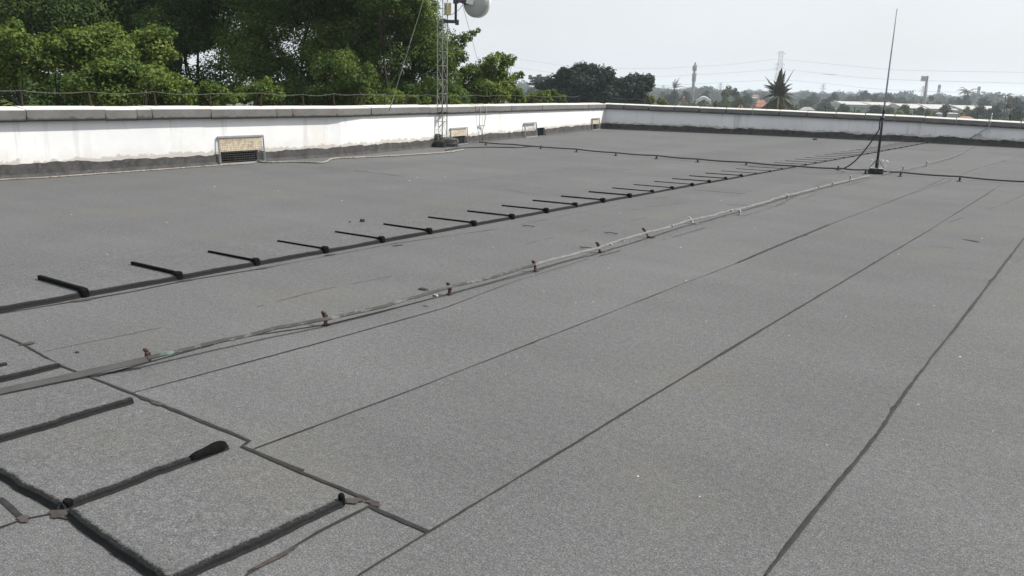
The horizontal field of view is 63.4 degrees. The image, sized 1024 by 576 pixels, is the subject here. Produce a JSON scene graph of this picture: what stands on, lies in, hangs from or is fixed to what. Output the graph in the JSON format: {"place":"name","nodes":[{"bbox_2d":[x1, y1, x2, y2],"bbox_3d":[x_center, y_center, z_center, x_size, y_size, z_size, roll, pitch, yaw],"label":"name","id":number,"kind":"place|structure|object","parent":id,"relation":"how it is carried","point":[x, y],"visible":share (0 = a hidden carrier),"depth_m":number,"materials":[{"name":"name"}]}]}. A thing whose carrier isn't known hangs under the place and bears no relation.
{"place":"outdoors","nodes":[
{"label":"outdoors","id":0,"kind":"place"},
{"bbox_2d":[0,129,1023,575],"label":"roof","id":1,"kind":"structure","parent":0,"point":[662,403],"depth_m":4.85,"materials":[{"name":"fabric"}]},
{"bbox_2d":[0,350,59,381],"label":"felt panel","id":2,"kind":"structure","parent":1,"relation":"on","point":[21,363],"depth_m":4.46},
{"bbox_2d":[0,465,62,509],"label":"felt ridge","id":3,"kind":"structure","parent":1,"relation":"on","point":[16,482],"depth_m":3.12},
{"bbox_2d":[0,383,133,441],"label":"felt panel","id":4,"kind":"structure","parent":1,"relation":"on","point":[43,412],"depth_m":3.90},
{"bbox_2d":[0,409,228,509],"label":"felt panel","id":5,"kind":"structure","parent":1,"relation":"on","point":[74,467],"depth_m":3.44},
{"bbox_2d":[67,508,172,575],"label":"felt ridge","id":6,"kind":"structure","parent":1,"relation":"on","point":[140,562],"depth_m":2.76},
{"bbox_2d":[0,162,254,179],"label":"hose","id":7,"kind":"object","parent":1,"relation":"on","point":[123,171],"visible":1,"depth_m":13.36,"materials":[{"name":"rubber"}]},
{"bbox_2d":[79,453,344,575],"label":"felt panel","id":8,"kind":"structure","parent":1,"relation":"on","point":[199,520],"depth_m":3.00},
{"bbox_2d":[216,135,265,163],"bbox_3d":[-5.002,-2.567,15.355,0.080,0.510,1.001,12,17,36],"label":"drain screen","id":9,"kind":"object","parent":1,"relation":"on","point":[226,144],"visible":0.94,"depth_m":15.33,"materials":[{"name":"metal"}]},
{"bbox_2d":[321,311,329,325],"bbox_3d":[-1.212,0.197,5.365,0.055,0.094,0.036,12,17,36],"label":"strip support","id":10,"kind":"object","parent":1,"relation":"on","point":[323,313],"visible":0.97,"depth_m":5.36,"materials":[{"name":"metal"}]},
{"bbox_2d":[255,149,463,162],"bbox_3d":[-2.682,-2.756,17.322,1.039,0.032,5.465,14,19,42],"label":"hose","id":11,"kind":"object","parent":1,"relation":"on","point":[354,157],"visible":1,"depth_m":16.78,"materials":[{"name":"rubber"}]},
{"bbox_2d":[434,0,458,147],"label":"lattice mast","id":12,"kind":"object","parent":1,"relation":"on","point":[440,141],"visible":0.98,"depth_m":20.17,"materials":[{"name":"metal"}]},
{"bbox_2d":[389,2,422,109],"bbox_3d":[-2.170,-6.112,18.916,0.019,3.994,2.243,8,15,26],"label":"guy wire","id":13,"kind":"object","parent":12,"relation":"attached to","point":[403,63],"visible":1,"depth_m":18.66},
{"bbox_2d":[444,2,450,14],"bbox_3d":[-1.539,-6.657,19.774,0.164,0.285,0.116,-2,14,-14],"label":"junction box","id":14,"kind":"object","parent":12,"relation":"attached to","point":[447,7],"visible":1,"depth_m":19.73,"materials":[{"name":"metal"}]},
{"bbox_2d":[441,0,490,24],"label":"dish antenna","id":15,"kind":"object","parent":12,"relation":"attached to","point":[476,8],"visible":1,"depth_m":19.69,"materials":[{"name":"grey metal"}]},
{"bbox_2d":[449,127,467,144],"bbox_3d":[-1.361,-3.905,21.303,0.064,0.436,0.869,8,15,26],"label":"drain screen","id":16,"kind":"object","parent":1,"relation":"on","point":[458,132],"visible":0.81,"depth_m":21.34,"materials":[{"name":"metal"}]},
{"bbox_2d":[0,141,925,312],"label":"felt ridge","id":17,"kind":"structure","parent":1,"relation":"on","point":[23,288],"depth_m":8.12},
{"bbox_2d":[37,275,89,297],"bbox_3d":[-3.314,-0.024,6.102,0.727,0.067,0.068,12,17,36],"label":"black bar","id":18,"kind":"object","parent":17,"relation":"on","point":[83,292],"visible":1,"depth_m":6.03,"materials":[{"name":"rubber"}]},
{"bbox_2d":[131,261,182,279],"bbox_3d":[-2.871,-0.153,6.676,0.727,0.064,0.068,12,17,36],"label":"black bar","id":19,"kind":"object","parent":17,"relation":"on","point":[178,275],"visible":0.98,"depth_m":6.61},
{"bbox_2d":[208,250,259,265],"bbox_3d":[-2.436,-0.278,7.226,0.726,0.064,0.068,12,17,36],"label":"black bar","id":20,"kind":"object","parent":17,"relation":"on","point":[256,261],"visible":1,"depth_m":7.15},
{"bbox_2d":[277,240,328,253],"bbox_3d":[-1.977,-0.407,7.797,0.726,0.064,0.068,12,17,36],"label":"black bar","id":21,"kind":"object","parent":17,"relation":"on","point":[325,249],"visible":1,"depth_m":7.69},
{"bbox_2d":[335,231,384,242],"bbox_3d":[-1.543,-0.533,8.355,0.726,0.064,0.068,12,17,37],"label":"black bar","id":22,"kind":"object","parent":17,"relation":"on","point":[381,239],"visible":1,"depth_m":8.26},
{"bbox_2d":[383,223,432,234],"bbox_3d":[-1.126,-0.654,8.884,0.726,0.064,0.069,12,17,37],"label":"black bar","id":23,"kind":"object","parent":17,"relation":"on","point":[429,230],"visible":1,"depth_m":8.81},
{"bbox_2d":[428,216,476,226],"bbox_3d":[-0.688,-0.776,9.426,0.726,0.064,0.068,12,17,36],"label":"black bar","id":24,"kind":"object","parent":17,"relation":"on","point":[473,223],"visible":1,"depth_m":9.33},
{"bbox_2d":[467,210,514,219],"bbox_3d":[-0.261,-0.898,9.965,0.726,0.064,0.068,12,17,36],"label":"black bar","id":25,"kind":"object","parent":17,"relation":"on","point":[512,216],"visible":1,"depth_m":9.89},
{"bbox_2d":[502,205,548,212],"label":"black bar","id":26,"kind":"object","parent":17,"relation":"on","point":[545,210],"visible":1,"depth_m":10.43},
{"bbox_2d":[533,200,577,207],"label":"black bar","id":27,"kind":"object","parent":17,"relation":"on","point":[575,204],"visible":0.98,"depth_m":10.97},
{"bbox_2d":[561,195,605,202],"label":"black bar","id":28,"kind":"object","parent":17,"relation":"on","point":[603,200],"visible":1,"depth_m":11.48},
{"bbox_2d":[589,191,631,197],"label":"black bar","id":29,"kind":"object","parent":17,"relation":"on","point":[629,195],"visible":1,"depth_m":12.03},
{"bbox_2d":[0,146,975,394],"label":"conductor strip","id":30,"kind":"object","parent":1,"relation":"on","point":[68,376],"visible":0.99,"depth_m":5.19,"materials":[{"name":"metal"}]},
{"bbox_2d":[445,145,534,150],"bbox_3d":[-0.559,-3.451,20.378,3.007,0.024,0.487,-10,18,-39],"label":"cable","id":31,"kind":"object","parent":1,"relation":"on","point":[487,147],"visible":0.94,"depth_m":20.52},
{"bbox_2d":[523,122,537,137],"bbox_3d":[0.561,-4.769,25.007,0.116,0.446,0.891,8,15,24],"label":"drain screen","id":32,"kind":"object","parent":1,"relation":"on","point":[532,127],"visible":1,"depth_m":24.96,"materials":[{"name":"metal"}]},
{"bbox_2d":[591,118,599,129],"bbox_3d":[3.052,-5.971,30.168,0.084,0.427,0.804,8,15,24],"label":"drain screen","id":33,"kind":"object","parent":1,"relation":"on","point":[596,121],"visible":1,"depth_m":30.18,"materials":[{"name":"metal"}]},
{"bbox_2d":[479,141,1023,182],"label":"black pipe","id":34,"kind":"object","parent":1,"relation":"on","point":[746,163],"visible":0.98,"depth_m":17.35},
{"bbox_2d":[868,9,897,173],"bbox_3d":[7.241,-3.759,15.979,0.360,3.097,0.265,8,15,25],"label":"whip antenna","id":35,"kind":"object","parent":1,"relation":"on","point":[876,169],"visible":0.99,"depth_m":16.17,"materials":[{"name":"metal"}]},
{"bbox_2d":[839,117,880,169],"bbox_3d":[6.896,-2.858,16.420,0.674,1.074,0.026,12,17,35],"label":"antenna cable","id":36,"kind":"object","parent":35,"relation":"attached to","point":[867,146],"visible":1,"depth_m":16.33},
{"bbox_2d":[0,0,1023,96],"label":"sky","id":37,"kind":"structure","parent":0,"point":[940,39],"materials":[{"name":"white"}]},
{"bbox_2d":[1,76,1023,121],"bbox_3d":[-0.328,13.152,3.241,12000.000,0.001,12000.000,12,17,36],"label":"ground","id":38,"kind":"structure","parent":0,"point":[238,104],"depth_m":580.92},
{"bbox_2d":[1,97,39,105],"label":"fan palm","id":39,"kind":"object","parent":38,"relation":"on","point":[37,104],"visible":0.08,"depth_m":15.97,"materials":[{"name":"green plant"}]},
{"bbox_2d":[0,71,97,106],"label":"undergrowth tree","id":40,"kind":"object","parent":38,"relation":"on","point":[48,98],"visible":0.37,"depth_m":20.23,"materials":[{"name":"green plant"}]},
{"bbox_2d":[0,16,141,105],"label":"leafy tree","id":41,"kind":"object","parent":38,"relation":"on","point":[18,56],"visible":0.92,"depth_m":16.70,"materials":[{"name":"green plant"}]},
{"bbox_2d":[0,0,178,83],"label":"broadleaf tree","id":42,"kind":"object","parent":38,"relation":"on","point":[38,16],"visible":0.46,"depth_m":24.99,"materials":[{"name":"green plant"}]},
{"bbox_2d":[58,55,199,105],"bbox_3d":[-7.867,2.087,18.309,2.571,13.912,1.892,-5,15,-24],"label":"leafy tree","id":43,"kind":"object","parent":38,"relation":"on","point":[116,78],"visible":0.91,"depth_m":16.38,"materials":[{"name":"green plant"}]},
{"bbox_2d":[117,23,183,99],"bbox_3d":[-8.410,1.164,20.367,1.371,14.694,1.269,12,17,36],"label":"leafy tree","id":44,"kind":"object","parent":38,"relation":"on","point":[152,44],"visible":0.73,"depth_m":18.58,"materials":[{"name":"green plant"}]},
{"bbox_2d":[127,0,250,105],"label":"broadleaf tree","id":45,"kind":"object","parent":38,"relation":"on","point":[191,22],"visible":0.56,"depth_m":26.76,"materials":[{"name":"green plant"}]},
{"bbox_2d":[190,79,237,161],"bbox_3d":[-6.490,2.164,19.002,1.208,13.496,0.691,7,15,23],"label":"leafy shrub","id":46,"kind":"object","parent":38,"relation":"on","point":[219,99],"visible":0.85,"depth_m":17.38,"materials":[{"name":"green plant"}]},
{"bbox_2d":[222,76,285,161],"bbox_3d":[-5.914,1.963,19.668,1.596,13.596,0.978,-1,14,-11],"label":"leafy shrub","id":47,"kind":"object","parent":38,"relation":"on","point":[256,88],"visible":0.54,"depth_m":18.09,"materials":[{"name":"green plant"}]},
{"bbox_2d":[207,0,381,104],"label":"broadleaf tree","id":48,"kind":"object","parent":38,"relation":"on","point":[249,51],"visible":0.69,"depth_m":24.91,"materials":[{"name":"green plant"}]},
{"bbox_2d":[0,103,605,178],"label":"parapet wall","id":49,"kind":"structure","parent":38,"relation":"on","point":[39,141],"depth_m":15.13,"materials":[{"name":"white paint"}]},
{"bbox_2d":[4,89,579,105],"bbox_3d":[-2.605,-4.552,20.053,1.024,0.387,21.582,9,16,29],"label":"wire fence","id":50,"kind":"object","parent":49,"relation":"on","point":[275,94],"visible":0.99,"depth_m":15.85,"materials":[{"name":"metal"}]},
{"bbox_2d":[470,104,486,139],"bbox_3d":[-0.914,-4.463,22.313,0.387,0.948,0.369,8,15,26],"label":"down lead","id":51,"kind":"object","parent":49,"relation":"hanging from","point":[479,121],"visible":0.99,"depth_m":22.29,"materials":[{"name":"metal"}]},
{"bbox_2d":[185,72,473,105],"bbox_3d":[-5.957,0.411,25.542,9.199,13.798,2.748,-1,14,-11],"label":"undergrowth tree","id":52,"kind":"object","parent":38,"relation":"on","point":[295,99],"visible":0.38,"depth_m":23.82,"materials":[{"name":"green plant"}]},
{"bbox_2d":[303,47,380,105],"bbox_3d":[-4.812,0.368,24.485,2.038,14.445,1.608,3,14,6],"label":"leafy tree","id":53,"kind":"object","parent":38,"relation":"on","point":[346,71],"visible":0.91,"depth_m":22.78,"materials":[{"name":"green plant"}]},
{"bbox_2d":[328,0,480,104],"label":"broadleaf tree","id":54,"kind":"object","parent":38,"relation":"on","point":[393,27],"visible":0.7,"depth_m":25.04,"materials":[{"name":"green plant"}]},
{"bbox_2d":[373,88,463,104],"bbox_3d":[-2.737,1.042,24.198,2.426,13.368,1.060,-2,14,-15],"label":"leafy shrub","id":55,"kind":"object","parent":38,"relation":"on","point":[412,99],"visible":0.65,"depth_m":22.54,"materials":[{"name":"green plant"}]},
{"bbox_2d":[453,51,527,103],"bbox_3d":[-1.108,-0.550,28.349,2.569,14.557,2.206,12,17,36],"label":"leafy tree","id":56,"kind":"object","parent":38,"relation":"on","point":[493,80],"visible":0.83,"depth_m":26.52,"materials":[{"name":"green plant"}]},
{"bbox_2d":[527,74,544,89],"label":"umbrella tree","id":57,"kind":"object","parent":38,"relation":"on","point":[538,78],"visible":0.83,"depth_m":221.97,"materials":[{"name":"green plant"}]},
{"bbox_2d":[523,89,553,102],"bbox_3d":[1.026,-2.349,38.356,1.437,13.362,1.312,12,17,36],"label":"leafy shrub","id":58,"kind":"object","parent":38,"relation":"on","point":[535,98],"visible":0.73,"depth_m":36.50,"materials":[{"name":"green plant"}]},
{"bbox_2d":[550,88,566,102],"bbox_3d":[1.866,-2.914,40.673,1.263,13.390,0.785,1,14,0],"label":"leafy shrub","id":59,"kind":"object","parent":38,"relation":"on","point":[558,98],"visible":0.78,"depth_m":39.03,"materials":[{"name":"green plant"}]},
{"bbox_2d":[534,60,617,102],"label":"dense tree","id":60,"kind":"object","parent":38,"relation":"on","point":[587,83],"visible":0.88,"depth_m":80.11,"materials":[{"name":"green plant"}]},
{"bbox_2d":[602,72,655,103],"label":"dense tree","id":61,"kind":"object","parent":38,"relation":"on","point":[628,87],"visible":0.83,"depth_m":83.68,"materials":[{"name":"green plant"}]},
{"bbox_2d":[642,93,655,104],"bbox_3d":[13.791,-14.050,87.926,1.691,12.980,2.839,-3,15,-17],"label":"leafy shrub","id":62,"kind":"object","parent":38,"relation":"on","point":[651,98],"visible":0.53,"depth_m":85.62,"materials":[{"name":"green plant"}]},
{"bbox_2d":[656,98,667,104],"bbox_3d":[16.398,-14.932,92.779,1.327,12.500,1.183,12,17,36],"label":"leafy shrub","id":63,"kind":"object","parent":38,"relation":"on","point":[659,101],"visible":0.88,"depth_m":91.26,"materials":[{"name":"green plant"}]},
{"bbox_2d":[664,90,681,105],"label":"distant tree","id":64,"kind":"object","parent":38,"relation":"on","point":[674,96],"visible":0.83,"depth_m":286.40,"materials":[{"name":"green plant"}]},
{"bbox_2d":[681,90,691,102],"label":"distant tree","id":65,"kind":"object","parent":38,"relation":"on","point":[686,94],"visible":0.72,"depth_m":314.26,"materials":[{"name":"green plant"}]},
{"bbox_2d":[669,99,713,105],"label":"tree","id":66,"kind":"object","parent":38,"relation":"on","point":[686,104],"visible":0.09,"depth_m":232.39,"materials":[{"name":"green plant"}]},
{"bbox_2d":[695,96,710,106],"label":"arched hall","id":67,"kind":"structure","parent":38,"relation":"on","point":[707,99],"depth_m":220.92,"materials":[{"name":"white plastic"}]},
{"bbox_2d":[718,95,732,108],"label":"distant tree","id":68,"kind":"object","parent":38,"relation":"on","point":[723,100],"visible":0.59,"depth_m":202.52,"materials":[{"name":"green plant"}]},
{"bbox_2d":[721,85,732,97],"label":"distant tree","id":69,"kind":"object","parent":38,"relation":"on","point":[728,92],"visible":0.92,"depth_m":216.36,"materials":[{"name":"green plant"}]},
{"bbox_2d":[731,88,739,105],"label":"distant tree","id":70,"kind":"object","parent":38,"relation":"on","point":[735,93],"visible":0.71,"depth_m":225.38,"materials":[{"name":"green plant"}]},
{"bbox_2d":[729,95,745,107],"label":"distant tree","id":71,"kind":"object","parent":38,"relation":"on","point":[738,98],"visible":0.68,"depth_m":206.78,"materials":[{"name":"green plant"}]},
{"bbox_2d":[742,94,752,107],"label":"distant tree","id":72,"kind":"object","parent":38,"relation":"on","point":[748,98],"visible":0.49,"depth_m":248.48,"materials":[{"name":"green plant"}]},
{"bbox_2d":[516,79,1023,113],"bbox_3d":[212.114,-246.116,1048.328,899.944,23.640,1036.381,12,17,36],"label":"wood","id":73,"kind":"object","parent":38,"relation":"on","point":[802,95],"visible":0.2,"depth_m":611.79,"materials":[{"name":"green plant"}]},
{"bbox_2d":[772,51,785,96],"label":"power pylon","id":74,"kind":"object","parent":38,"relation":"on","point":[781,60],"visible":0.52,"depth_m":478.80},
{"bbox_2d":[521,59,772,68],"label":"power line","id":75,"kind":"object","parent":74,"relation":"hanging from","point":[652,68],"visible":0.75,"depth_m":496.22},
{"bbox_2d":[784,59,973,71],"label":"power line","id":76,"kind":"object","parent":74,"relation":"hanging from","point":[891,69],"visible":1,"depth_m":459.84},
{"bbox_2d":[784,69,997,82],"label":"power line","id":77,"kind":"object","parent":74,"relation":"hanging from","point":[891,79],"visible":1,"depth_m":464.07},
{"bbox_2d":[761,68,797,109],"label":"coconut palm","id":78,"kind":"object","parent":38,"relation":"on","point":[778,88],"visible":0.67,"depth_m":110.83,"materials":[{"name":"green plant"}]},
{"bbox_2d":[799,98,814,106],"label":"distant tree","id":79,"kind":"object","parent":38,"relation":"on","point":[804,102],"visible":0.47,"depth_m":275.89,"materials":[{"name":"green plant"}]},
{"bbox_2d":[806,92,819,107],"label":"distant tree","id":80,"kind":"object","parent":38,"relation":"on","point":[812,98],"visible":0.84,"depth_m":365.88,"materials":[{"name":"green plant"}]},
{"bbox_2d":[605,103,1023,147],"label":"parapet wall","id":81,"kind":"structure","parent":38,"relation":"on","point":[844,125],"depth_m":28.67,"materials":[{"name":"white paint"}]},
{"bbox_2d":[611,98,1018,120],"bbox_3d":[10.230,-6.183,28.672,14.017,0.391,0.527,7,15,23],"label":"wire fence","id":82,"kind":"object","parent":81,"relation":"on","point":[828,106],"visible":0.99,"depth_m":28.57,"materials":[{"name":"metal"}]},
{"bbox_2d":[815,99,830,110],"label":"distant tree","id":83,"kind":"object","parent":38,"relation":"on","point":[823,103],"visible":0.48,"depth_m":265.35,"materials":[{"name":"green plant"}]},
{"bbox_2d":[822,105,836,111],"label":"distant tree","id":84,"kind":"object","parent":38,"relation":"on","point":[831,109],"visible":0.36,"depth_m":192.09,"materials":[{"name":"green plant"}]},
{"bbox_2d":[835,103,852,112],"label":"distant tree","id":85,"kind":"object","parent":38,"relation":"on","point":[843,107],"visible":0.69,"depth_m":181.28,"materials":[{"name":"green plant"}]},
{"bbox_2d":[843,95,858,101],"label":"distant tree","id":86,"kind":"object","parent":38,"relation":"on","point":[851,98],"visible":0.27,"depth_m":370.80,"materials":[{"name":"green plant"}]},
{"bbox_2d":[859,90,871,101],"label":"distant tree","id":87,"kind":"object","parent":38,"relation":"on","point":[863,95],"visible":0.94,"depth_m":386.13,"materials":[{"name":"green plant"}]},
{"bbox_2d":[864,104,882,119],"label":"distant tree","id":88,"kind":"object","parent":38,"relation":"on","point":[874,109],"visible":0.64,"depth_m":165.63,"materials":[{"name":"green plant"}]},
{"bbox_2d":[870,94,881,101],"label":"distant tree","id":89,"kind":"object","parent":38,"relation":"on","point":[874,98],"visible":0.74,"depth_m":357.73,"materials":[{"name":"green plant"}]},
{"bbox_2d":[882,93,894,101],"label":"distant tree","id":90,"kind":"object","parent":38,"relation":"on","point":[889,97],"visible":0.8,"depth_m":355.40,"materials":[{"name":"green plant"}]},
{"bbox_2d":[885,107,894,115],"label":"distant tree","id":91,"kind":"object","parent":38,"relation":"on","point":[890,110],"visible":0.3,"depth_m":173.59,"materials":[{"name":"green plant"}]},
{"bbox_2d":[897,104,911,114],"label":"distant tree","id":92,"kind":"object","parent":38,"relation":"on","point":[904,106],"visible":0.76,"depth_m":194.55,"materials":[{"name":"green plant"}]},
{"bbox_2d":[913,106,923,115],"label":"distant tree","id":93,"kind":"object","parent":38,"relation":"on","point":[918,112],"visible":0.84,"depth_m":211.09,"materials":[{"name":"green plant"}]},
{"bbox_2d":[921,76,928,103],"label":"billboard","id":94,"kind":"object","parent":38,"relation":"on","point":[925,79],"visible":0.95,"depth_m":349.33,"materials":[{"name":"grey metal"}]},
{"bbox_2d":[917,109,938,116],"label":"distant tree","id":95,"kind":"object","parent":38,"relation":"on","point":[930,113],"visible":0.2,"depth_m":166.46,"materials":[{"name":"green plant"}]},
{"bbox_2d":[938,104,952,116],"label":"distant tree","id":96,"kind":"object","parent":38,"relation":"on","point":[944,110],"visible":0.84,"depth_m":199.68,"materials":[{"name":"green plant"}]},
{"bbox_2d":[947,112,957,124],"bbox_3d":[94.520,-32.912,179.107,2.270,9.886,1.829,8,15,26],"label":"house","id":97,"kind":"structure","parent":38,"relation":"on","point":[952,115],"depth_m":177.34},
{"bbox_2d":[958,95,972,104],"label":"distant tree","id":98,"kind":"object","parent":38,"relation":"on","point":[961,102],"visible":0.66,"depth_m":326.32,"materials":[{"name":"green plant"}]},
{"bbox_2d":[957,87,978,104],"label":"coconut palm","id":99,"kind":"object","parent":38,"relation":"on","point":[966,91],"visible":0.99,"depth_m":291.93,"materials":[{"name":"green plant"}]},
{"bbox_2d":[965,110,981,118],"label":"distant tree","id":100,"kind":"object","parent":38,"relation":"on","point":[973,114],"visible":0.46,"depth_m":158.66,"materials":[{"name":"green plant"}]},
{"bbox_2d":[943,104,1008,115],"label":"factory hall","id":101,"kind":"structure","parent":38,"relation":"on","point":[960,107],"depth_m":274.65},
{"bbox_2d":[972,104,986,117],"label":"distant tree","id":102,"kind":"object","parent":38,"relation":"on","point":[981,110],"visible":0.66,"depth_m":183.34,"materials":[{"name":"green plant"}]},
{"bbox_2d":[974,97,993,105],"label":"distant tree","id":103,"kind":"object","parent":38,"relation":"on","point":[985,101],"visible":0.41,"depth_m":297.58,"materials":[{"name":"green plant"}]},
{"bbox_2d":[986,105,1003,119],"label":"distant tree","id":104,"kind":"object","parent":38,"relation":"on","point":[995,110],"visible":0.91,"depth_m":194.77,"materials":[{"name":"green plant"}]},
{"bbox_2d":[1000,93,1014,119],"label":"coconut palm","id":105,"kind":"object","parent":38,"relation":"on","point":[1009,94],"visible":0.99,"depth_m":219.14,"materials":[{"name":"green plant"}]},
{"bbox_2d":[1004,101,1013,120],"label":"distant tree","id":106,"kind":"object","parent":38,"relation":"on","point":[1008,105],"visible":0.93,"depth_m":168.31,"materials":[{"name":"green plant"}]},
{"bbox_2d":[1009,106,1023,120],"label":"distant tree","id":107,"kind":"object","parent":38,"relation":"on","point":[1017,111],"visible":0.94,"depth_m":159.17,"materials":[{"name":"green plant"}]},
{"bbox_2d":[1011,96,1022,109],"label":"distant tree","id":108,"kind":"object","parent":38,"relation":"on","point":[1016,102],"visible":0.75,"depth_m":243.08,"materials":[{"name":"green plant"}]},
{"bbox_2d":[691,62,696,102],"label":"telecom tower","id":109,"kind":"structure","parent":0,"point":[694,68],"depth_m":454.81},
{"bbox_2d":[750,100,766,113],"bbox_3d":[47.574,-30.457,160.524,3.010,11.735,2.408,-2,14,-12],"label":"house","id":110,"kind":"structure","parent":0,"point":[759,104],"depth_m":158.71,"materials":[{"name":"red tile"}]},
{"bbox_2d":[830,100,895,112],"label":"factory hall","id":111,"kind":"structure","parent":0,"point":[858,105],"depth_m":295.10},
{"bbox_2d":[886,103,943,116],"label":"factory hall","id":112,"kind":"structure","parent":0,"point":[933,107],"depth_m":284.70,"materials":[{"name":"metal"}]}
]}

